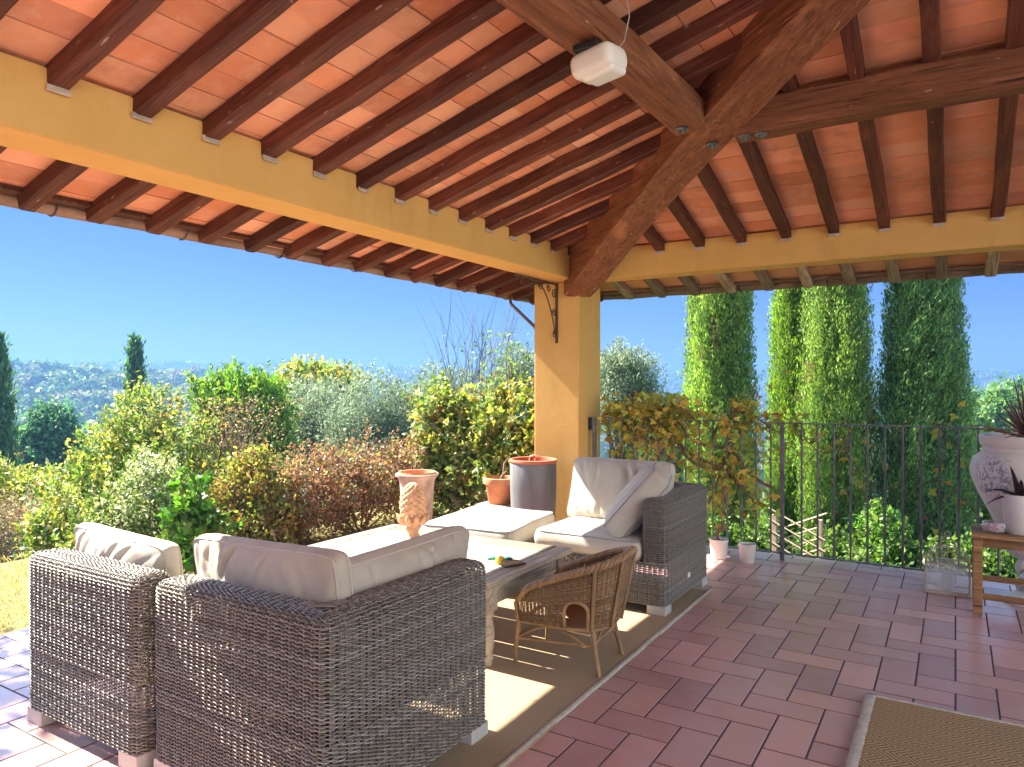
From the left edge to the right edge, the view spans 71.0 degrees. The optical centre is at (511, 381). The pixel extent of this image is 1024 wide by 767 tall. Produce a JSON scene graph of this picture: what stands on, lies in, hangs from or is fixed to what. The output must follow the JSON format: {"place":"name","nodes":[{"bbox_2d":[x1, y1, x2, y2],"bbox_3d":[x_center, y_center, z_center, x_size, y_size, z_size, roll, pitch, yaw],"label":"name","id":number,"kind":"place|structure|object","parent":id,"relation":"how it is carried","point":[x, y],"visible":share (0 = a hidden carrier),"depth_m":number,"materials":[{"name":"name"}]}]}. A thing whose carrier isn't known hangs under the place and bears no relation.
{"place":"outdoors","nodes":[
{"label":"outdoors","id":0,"kind":"place"},
{"bbox_2d":[0,499,484,634],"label":"lawn","id":1,"kind":"structure","parent":0,"point":[321,537],"depth_m":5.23,"materials":[{"name":"plant"}]},
{"bbox_2d":[84,445,219,541],"bbox_3d":[-2.923,1.029,5.800,1.042,1.013,0.934,0,0,32],"label":"pale flowering shrub","id":2,"kind":"object","parent":1,"relation":"on","point":[145,475],"visible":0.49,"depth_m":5.81,"materials":[{"name":"green plant"}]},
{"bbox_2d":[148,466,242,571],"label":"ivy plant","id":3,"kind":"object","parent":1,"relation":"on","point":[191,517],"visible":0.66,"depth_m":5.52,"materials":[{"name":"green plant"}]},
{"bbox_2d":[205,443,320,543],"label":"autumn shrub","id":4,"kind":"object","parent":1,"relation":"on","point":[252,482],"visible":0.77,"depth_m":6.19,"materials":[{"name":"yellow plant"}]},
{"bbox_2d":[262,416,443,543],"bbox_3d":[-1.482,1.013,7.027,0.967,1.333,2.265,0,0,32],"label":"russet hedge","id":5,"kind":"object","parent":1,"relation":"on","point":[348,489],"visible":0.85,"depth_m":6.74,"materials":[{"name":"brown plant"}]},
{"bbox_2d":[475,501,510,507],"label":"stone block","id":6,"kind":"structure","parent":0,"point":[488,503],"depth_m":6.45,"materials":[{"name":"stone"}]},
{"bbox_2d":[483,456,510,504],"bbox_3d":[-0.105,0.888,6.529,0.324,0.423,0.324,0,0,32],"label":"terracotta pot","id":7,"kind":"object","parent":6,"relation":"on","point":[498,489],"visible":0.79,"depth_m":6.42,"materials":[{"name":"ceramic"}]},
{"bbox_2d":[0,545,1023,766],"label":"patio floor","id":8,"kind":"structure","parent":0,"point":[737,742],"depth_m":3.42,"materials":[{"name":"tile"}]},
{"bbox_2d":[27,547,222,766],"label":"wicker sofa","id":9,"kind":"object","parent":8,"relation":"on","point":[80,651],"visible":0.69,"depth_m":2.72,"materials":[{"name":"wicker"}]},
{"bbox_2d":[85,597,202,652],"bbox_3d":[-1.433,1.028,3.207,0.646,0.153,0.705,0,0,32],"label":"seat cushion","id":10,"kind":"object","parent":9,"relation":"on","point":[153,629],"visible":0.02,"depth_m":2.85,"materials":[{"name":"beige fabric"}]},
{"bbox_2d":[74,522,185,625],"bbox_3d":[-1.627,0.840,3.044,0.738,0.423,0.213,1,7,34],"label":"back cushion","id":11,"kind":"object","parent":10,"relation":"on","point":[100,540],"visible":0.43,"depth_m":2.91,"materials":[{"name":"beige fabric"}]},
{"bbox_2d":[154,557,487,766],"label":"wicker sofa","id":12,"kind":"object","parent":8,"relation":"on","point":[383,696],"visible":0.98,"depth_m":2.38,"materials":[{"name":"grey wicker"},{"name":"white painted wood"}]},
{"bbox_2d":[197,624,449,711],"bbox_3d":[-0.710,1.028,2.800,0.706,0.151,0.725,0,0,32],"label":"seat cushion","id":13,"kind":"object","parent":12,"relation":"on","point":[308,672],"visible":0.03,"depth_m":2.50,"materials":[{"name":"beige fabric"}]},
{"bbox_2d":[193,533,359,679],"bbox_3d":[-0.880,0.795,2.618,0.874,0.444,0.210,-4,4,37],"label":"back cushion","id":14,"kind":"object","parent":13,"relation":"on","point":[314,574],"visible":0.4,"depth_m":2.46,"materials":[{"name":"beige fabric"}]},
{"bbox_2d":[349,525,469,657],"bbox_3d":[-0.430,0.821,2.758,0.197,0.424,0.836,7,3,30],"label":"back cushion","id":15,"kind":"object","parent":13,"relation":"on","point":[385,564],"visible":0.31,"depth_m":2.69,"materials":[{"name":"beige fabric"}]},
{"bbox_2d":[395,469,438,527],"bbox_3d":[-0.775,1.065,5.862,0.356,0.669,0.356,0,0,32],"label":"terracotta urn","id":16,"kind":"object","parent":8,"relation":"on","point":[424,479],"visible":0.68,"depth_m":5.77,"materials":[{"name":"ceramic"}]},
{"bbox_2d":[308,524,571,666],"bbox_3d":[-0.451,1.179,4.145,1.355,0.441,0.850,0,0,32],"label":"coffee table","id":17,"kind":"object","parent":8,"relation":"on","point":[541,561],"visible":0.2,"depth_m":4.02,"materials":[{"name":"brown wood"}]},
{"bbox_2d":[397,482,428,539],"bbox_3d":[-0.601,0.785,4.356,0.196,0.350,0.191,0,0,32],"label":"pine cone finial","id":18,"kind":"object","parent":17,"relation":"on","point":[413,515],"visible":1,"depth_m":4.30,"materials":[{"name":"ceramic"}]},
{"bbox_2d":[488,556,509,564],"bbox_3d":[-0.058,0.938,3.814,0.128,0.041,0.100,0,0,-17],"label":"toy spade","id":19,"kind":"object","parent":17,"relation":"on","point":[499,560],"visible":0.84,"depth_m":3.78,"materials":[{"name":"plastic"}]},
{"bbox_2d":[501,557,525,567],"bbox_3d":[0.010,0.937,3.755,0.130,0.043,0.055,0,0,-38],"label":"shoe","id":20,"kind":"object","parent":17,"relation":"on","point":[509,562],"visible":1,"depth_m":3.72,"materials":[{"name":"brown leather"}]},
{"bbox_2d":[192,578,710,766],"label":"jute rug","id":21,"kind":"object","parent":8,"relation":"on","point":[536,693],"visible":0.34,"depth_m":3.36,"materials":[{"name":"fabric"}]},
{"bbox_2d":[513,546,637,677],"bbox_3d":[0.344,1.093,3.593,0.564,0.597,0.486,0,0,28],"label":"rattan chair","id":22,"kind":"object","parent":21,"relation":"on","point":[592,614],"visible":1,"depth_m":3.44,"materials":[{"name":"wicker"}]},
{"bbox_2d":[536,481,706,615],"bbox_3d":[0.754,1.050,4.846,0.910,0.700,0.880,0,0,32],"label":"wicker sofa","id":23,"kind":"object","parent":21,"relation":"on","point":[676,546],"visible":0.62,"depth_m":4.40,"materials":[{"name":"grey wicker"},{"name":"white painted wood"},{"name":"beige canvas"}]},
{"bbox_2d":[534,516,657,560],"bbox_3d":[0.632,1.022,4.800,0.744,0.154,0.725,0,0,32],"label":"seat cushion","id":24,"kind":"object","parent":23,"relation":"on","point":[584,535],"visible":0.57,"depth_m":4.56,"materials":[{"name":"beige fabric"}]},
{"bbox_2d":[567,457,675,518],"bbox_3d":[0.760,0.770,5.055,0.765,0.462,0.206,0,-18,33],"label":"back cushion","id":25,"kind":"object","parent":24,"relation":"on","point":[598,484],"visible":0.61,"depth_m":5.05,"materials":[{"name":"beige fabric"}]},
{"bbox_2d":[603,462,671,536],"bbox_3d":[0.817,0.765,4.644,0.238,0.510,0.481,41,9,10],"label":"scatter cushion","id":26,"kind":"object","parent":24,"relation":"on","point":[624,516],"visible":0.88,"depth_m":4.44,"materials":[{"name":"beige fabric"}]},
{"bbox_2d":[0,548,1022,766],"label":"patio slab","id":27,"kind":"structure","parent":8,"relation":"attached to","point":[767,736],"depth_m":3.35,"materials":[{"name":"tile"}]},
{"bbox_2d":[0,0,1023,329],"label":"patio roof","id":28,"kind":"structure","parent":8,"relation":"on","point":[698,148],"depth_m":3.69,"materials":[{"name":"wood"}]},
{"bbox_2d":[571,0,629,86],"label":"floodlight","id":29,"kind":"object","parent":28,"relation":"attached to","point":[595,62],"visible":1,"depth_m":2.92,"materials":[{"name":"white plastic"},{"name":"black plastic"},{"name":"rubber"}]},
{"bbox_2d":[525,537,534,542],"bbox_3d":[-0.157,1.246,5.151,0.680,0.309,0.820,0,0,25],"label":"wicker ottoman","id":30,"kind":"object","parent":8,"relation":"on","point":[531,540],"visible":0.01,"depth_m":5.00,"materials":[{"name":"wicker"}]},
{"bbox_2d":[421,505,554,541],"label":"ottoman cushion","id":31,"kind":"object","parent":30,"relation":"on","point":[514,524],"visible":0.73,"depth_m":4.98,"materials":[{"name":"beige fabric"}]},
{"bbox_2d":[509,454,557,540],"bbox_3d":[0.185,1.012,6.256,0.424,0.775,0.424,0,0,32],"label":"grey planter","id":32,"kind":"object","parent":8,"relation":"on","point":[533,481],"visible":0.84,"depth_m":6.09,"materials":[{"name":"ceramic"}]},
{"bbox_2d":[535,282,599,521],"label":"pillar","id":33,"kind":"structure","parent":8,"relation":"on","point":[567,386],"depth_m":6.51,"materials":[{"name":"paint"}]},
{"bbox_2d":[514,274,557,342],"bbox_3d":[0.215,-0.620,6.191,0.020,0.540,0.730,0,0,32],"label":"iron bracket","id":34,"kind":"object","parent":33,"relation":"attached to","point":[555,330],"visible":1,"depth_m":6.44,"materials":[{"name":"black metal"}]},
{"bbox_2d":[709,516,728,559],"bbox_3d":[1.644,1.234,5.707,0.150,0.332,0.150,0,0,32],"label":"white pot","id":35,"kind":"object","parent":8,"relation":"on","point":[718,547],"visible":1,"depth_m":5.66,"materials":[{"name":"ceramic"}]},
{"bbox_2d":[738,542,755,563],"bbox_3d":[1.825,1.327,5.572,0.134,0.145,0.134,0,0,32],"label":"white pot","id":36,"kind":"object","parent":8,"relation":"on","point":[747,550],"visible":1,"depth_m":5.53,"materials":[{"name":"ceramic"}]},
{"bbox_2d":[591,417,1018,576],"bbox_3d":[3.451,0.859,4.827,6.400,1.083,0.040,0,0,32],"label":"iron railing","id":37,"kind":"object","parent":8,"relation":"on","point":[594,449],"visible":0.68,"depth_m":5.44,"materials":[{"name":"black metal"}]},
{"bbox_2d":[596,370,989,533],"bbox_3d":[2.134,0.660,5.732,3.199,1.511,0.546,0,0,32],"label":"railing vine","id":38,"kind":"object","parent":37,"relation":"attached to","point":[668,410],"visible":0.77,"depth_m":5.94,"materials":[{"name":"green plant"}]},
{"bbox_2d":[845,693,1023,766],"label":"coir doormat","id":39,"kind":"object","parent":8,"relation":"on","point":[891,732],"visible":1,"depth_m":2.78,"materials":[{"name":"fabric"}]},
{"bbox_2d":[924,531,971,597],"bbox_3d":[2.904,1.196,4.788,0.270,0.405,0.190,0,0,32],"label":"cage lantern","id":40,"kind":"object","parent":8,"relation":"on","point":[946,586],"visible":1,"depth_m":4.76,"materials":[{"name":"metal"}]},
{"bbox_2d":[969,378,1023,606],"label":"white urn","id":41,"kind":"object","parent":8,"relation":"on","point":[996,457],"visible":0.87,"depth_m":4.50,"materials":[{"name":"ceramic"}]},
{"bbox_2d":[971,525,1023,613],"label":"wooden bench","id":42,"kind":"object","parent":8,"relation":"on","point":[984,536],"visible":0.95,"depth_m":4.33,"materials":[{"name":"brown wood"}]},
{"bbox_2d":[985,523,1003,530],"bbox_3d":[2.939,0.883,4.379,0.132,0.062,0.132,0,0,32],"label":"glass bowl","id":43,"kind":"object","parent":42,"relation":"on","point":[992,526],"visible":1,"depth_m":4.36,"materials":[{"name":"white"}]},
{"bbox_2d":[983,466,1023,535],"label":"white pot","id":44,"kind":"object","parent":42,"relation":"on","point":[1013,508],"visible":0.99,"depth_m":4.30,"materials":[{"name":"ceramic"}]},
{"bbox_2d":[0,205,1023,375],"label":"sky","id":45,"kind":"structure","parent":0,"point":[71,290],"materials":[{"name":"blue"}]},
{"bbox_2d":[13,366,1023,497],"bbox_3d":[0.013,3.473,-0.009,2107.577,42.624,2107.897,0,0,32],"label":"ground","id":46,"kind":"structure","parent":0,"point":[672,390],"depth_m":575.25,"materials":[{"name":"green plant"}]},
{"bbox_2d":[0,330,26,561],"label":"cypress tree","id":47,"kind":"object","parent":46,"relation":"on","point":[9,445],"visible":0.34,"depth_m":17.98,"materials":[{"name":"green plant"}]},
{"bbox_2d":[0,484,43,563],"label":"brown shrub","id":48,"kind":"object","parent":46,"relation":"on","point":[10,518],"visible":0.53,"depth_m":8.04,"materials":[{"name":"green plant"}]},
{"bbox_2d":[0,450,80,562],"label":"yellow shrub","id":49,"kind":"object","parent":46,"relation":"on","point":[17,479],"visible":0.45,"depth_m":9.97,"materials":[{"name":"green plant"}]},
{"bbox_2d":[13,394,90,495],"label":"dark tree","id":50,"kind":"object","parent":46,"relation":"on","point":[43,437],"visible":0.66,"depth_m":23.52,"materials":[{"name":"green plant"}]},
{"bbox_2d":[7,370,238,558],"bbox_3d":[-3.413,0.737,6.601,2.192,1.713,1.887,0,0,32],"label":"yellow green shrub","id":51,"kind":"object","parent":46,"relation":"on","point":[47,529],"visible":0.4,"depth_m":6.55,"materials":[{"name":"green plant"}]},
{"bbox_2d":[114,330,149,475],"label":"cypress tree","id":52,"kind":"object","parent":46,"relation":"on","point":[135,359],"visible":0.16,"depth_m":25.84,"materials":[{"name":"green plant"}]},
{"bbox_2d":[48,380,338,493],"bbox_3d":[-2.921,0.724,6.766,2.018,1.556,2.587,0,0,32],"label":"twiggy shrub","id":53,"kind":"object","parent":46,"relation":"on","point":[228,446],"visible":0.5,"depth_m":6.98,"materials":[{"name":"brown plant"}]},
{"bbox_2d":[181,355,306,502],"bbox_3d":[-4.252,1.062,10.900,1.884,2.939,1.967,0,0,32],"label":"upright green bush","id":54,"kind":"object","parent":46,"relation":"on","point":[235,384],"visible":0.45,"depth_m":10.78,"materials":[{"name":"green plant"}]},
{"bbox_2d":[251,369,361,489],"bbox_3d":[-4.216,1.862,14.480,2.778,4.279,2.593,0,0,32],"label":"olive tree","id":55,"kind":"object","parent":46,"relation":"on","point":[308,413],"visible":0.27,"depth_m":14.06,"materials":[{"name":"green plant"}]},
{"bbox_2d":[262,353,379,500],"bbox_3d":[-5.742,2.741,21.084,3.722,7.182,2.804,0,0,5],"label":"bush","id":56,"kind":"object","parent":46,"relation":"on","point":[317,368],"visible":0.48,"depth_m":20.61,"materials":[{"name":"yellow plant"}]},
{"bbox_2d":[303,358,431,485],"bbox_3d":[-2.320,1.531,13.444,2.575,3.960,2.541,0,0,32],"label":"olive tree","id":57,"kind":"object","parent":46,"relation":"on","point":[386,420],"visible":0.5,"depth_m":13.16,"materials":[{"name":"green plant"}]},
{"bbox_2d":[396,354,480,431],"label":"olive tree","id":58,"kind":"object","parent":46,"relation":"on","point":[419,376],"visible":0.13,"depth_m":15.31,"materials":[{"name":"green plant"}]},
{"bbox_2d":[400,369,534,515],"bbox_3d":[-0.209,0.709,7.372,2.318,1.702,0.767,0,0,32],"label":"vine hedge","id":59,"kind":"object","parent":46,"relation":"on","point":[472,441],"visible":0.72,"depth_m":7.37,"materials":[{"name":"green plant"}]},
{"bbox_2d":[414,290,534,407],"bbox_3d":[-0.709,0.686,13.939,2.423,5.328,2.238,0,0,-20],"label":"bare tree","id":60,"kind":"object","parent":46,"relation":"on","point":[477,359],"visible":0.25,"depth_m":14.06,"materials":[{"name":"brown plant"}]},
{"bbox_2d":[442,330,533,414],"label":"sparse sapling","id":61,"kind":"object","parent":46,"relation":"on","point":[498,361],"visible":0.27,"depth_m":11.99,"materials":[{"name":"green plant"}]},
{"bbox_2d":[469,341,534,418],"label":"olive tree","id":62,"kind":"object","parent":46,"relation":"on","point":[530,363],"visible":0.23,"depth_m":13.35,"materials":[{"name":"green plant"}]},
{"bbox_2d":[7,356,1023,557],"bbox_3d":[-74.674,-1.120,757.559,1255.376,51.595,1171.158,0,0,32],"label":"woodland","id":63,"kind":"object","parent":46,"relation":"on","point":[83,377],"visible":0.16,"depth_m":257.76,"materials":[{"name":"green plant"}]},
{"bbox_2d":[600,336,671,459],"bbox_3d":[1.895,1.417,12.449,1.927,4.599,1.549,0,0,-1],"label":"olive tree","id":64,"kind":"object","parent":46,"relation":"on","point":[626,375],"visible":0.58,"depth_m":12.23,"materials":[{"name":"green plant"}]},
{"bbox_2d":[625,432,688,481],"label":"broadleaf tree","id":65,"kind":"object","parent":46,"relation":"on","point":[680,478],"visible":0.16,"depth_m":29.41,"materials":[{"name":"green plant"}]},
{"bbox_2d":[688,494,739,545],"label":"green shrub","id":66,"kind":"object","parent":46,"relation":"on","point":[717,520],"visible":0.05,"depth_m":8.91,"materials":[{"name":"green plant"}]},
{"bbox_2d":[676,291,766,545],"bbox_3d":[3.019,-1.059,10.526,1.324,9.015,1.313,0,0,32],"label":"cypress tree","id":67,"kind":"object","parent":46,"relation":"on","point":[721,356],"visible":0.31,"depth_m":10.20,"materials":[{"name":"green plant"}]},
{"bbox_2d":[753,497,769,522],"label":"green shrub","id":68,"kind":"object","parent":46,"relation":"on","point":[762,511],"depth_m":12.96,"materials":[{"name":"green plant"}]},
{"bbox_2d":[728,514,800,554],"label":"green shrub","id":69,"kind":"object","parent":46,"relation":"on","point":[763,536],"visible":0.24,"depth_m":8.51,"materials":[{"name":"green plant"}]},
{"bbox_2d":[760,287,813,540],"bbox_3d":[4.638,-0.654,11.797,1.080,9.597,1.041,0,0,0],"label":"cypress tree","id":70,"kind":"object","parent":46,"relation":"on","point":[785,345],"visible":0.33,"depth_m":11.62,"materials":[{"name":"green plant"}]},
{"bbox_2d":[768,507,826,559],"bbox_3d":[3.096,1.777,7.800,0.608,0.778,0.076,0,0,40],"label":"wooden trellis","id":71,"kind":"object","parent":46,"relation":"on","point":[775,534],"visible":0.43,"depth_m":7.80,"materials":[{"name":"brown wood"}]},
{"bbox_2d":[784,284,883,546],"bbox_3d":[4.769,-0.901,10.609,1.279,9.422,1.251,0,0,-22],"label":"cypress tree","id":72,"kind":"object","parent":46,"relation":"on","point":[836,338],"visible":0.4,"depth_m":10.32,"materials":[{"name":"green plant"}]},
{"bbox_2d":[790,519,893,567],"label":"green shrub","id":73,"kind":"object","parent":46,"relation":"on","point":[842,552],"visible":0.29,"depth_m":8.83,"materials":[{"name":"green plant"}]},
{"bbox_2d":[842,496,917,568],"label":"green shrub","id":74,"kind":"object","parent":46,"relation":"on","point":[876,530],"visible":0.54,"depth_m":8.84,"materials":[{"name":"green plant"}]},
{"bbox_2d":[863,277,983,560],"bbox_3d":[5.841,-0.625,10.220,1.548,9.029,1.468,0,0,32],"label":"cypress tree","id":75,"kind":"object","parent":46,"relation":"on","point":[925,374],"visible":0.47,"depth_m":9.84,"materials":[{"name":"green plant"}]},
{"bbox_2d":[886,527,993,576],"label":"green shrub","id":76,"kind":"object","parent":46,"relation":"on","point":[914,551],"visible":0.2,"depth_m":8.50,"materials":[{"name":"green plant"}]},
{"bbox_2d":[945,512,1017,578],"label":"green shrub","id":77,"kind":"object","parent":46,"relation":"on","point":[1008,560],"visible":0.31,"depth_m":7.99,"materials":[{"name":"green plant"}]},
{"bbox_2d":[965,413,1007,549],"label":"green shrub","id":78,"kind":"object","parent":46,"relation":"on","point":[986,517],"visible":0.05,"depth_m":10.32,"materials":[{"name":"green plant"}]},
{"bbox_2d":[957,370,1023,452],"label":"broadleaf tree","id":79,"kind":"object","parent":46,"relation":"on","point":[997,396],"visible":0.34,"depth_m":33.35,"materials":[{"name":"green plant"}]}
]}

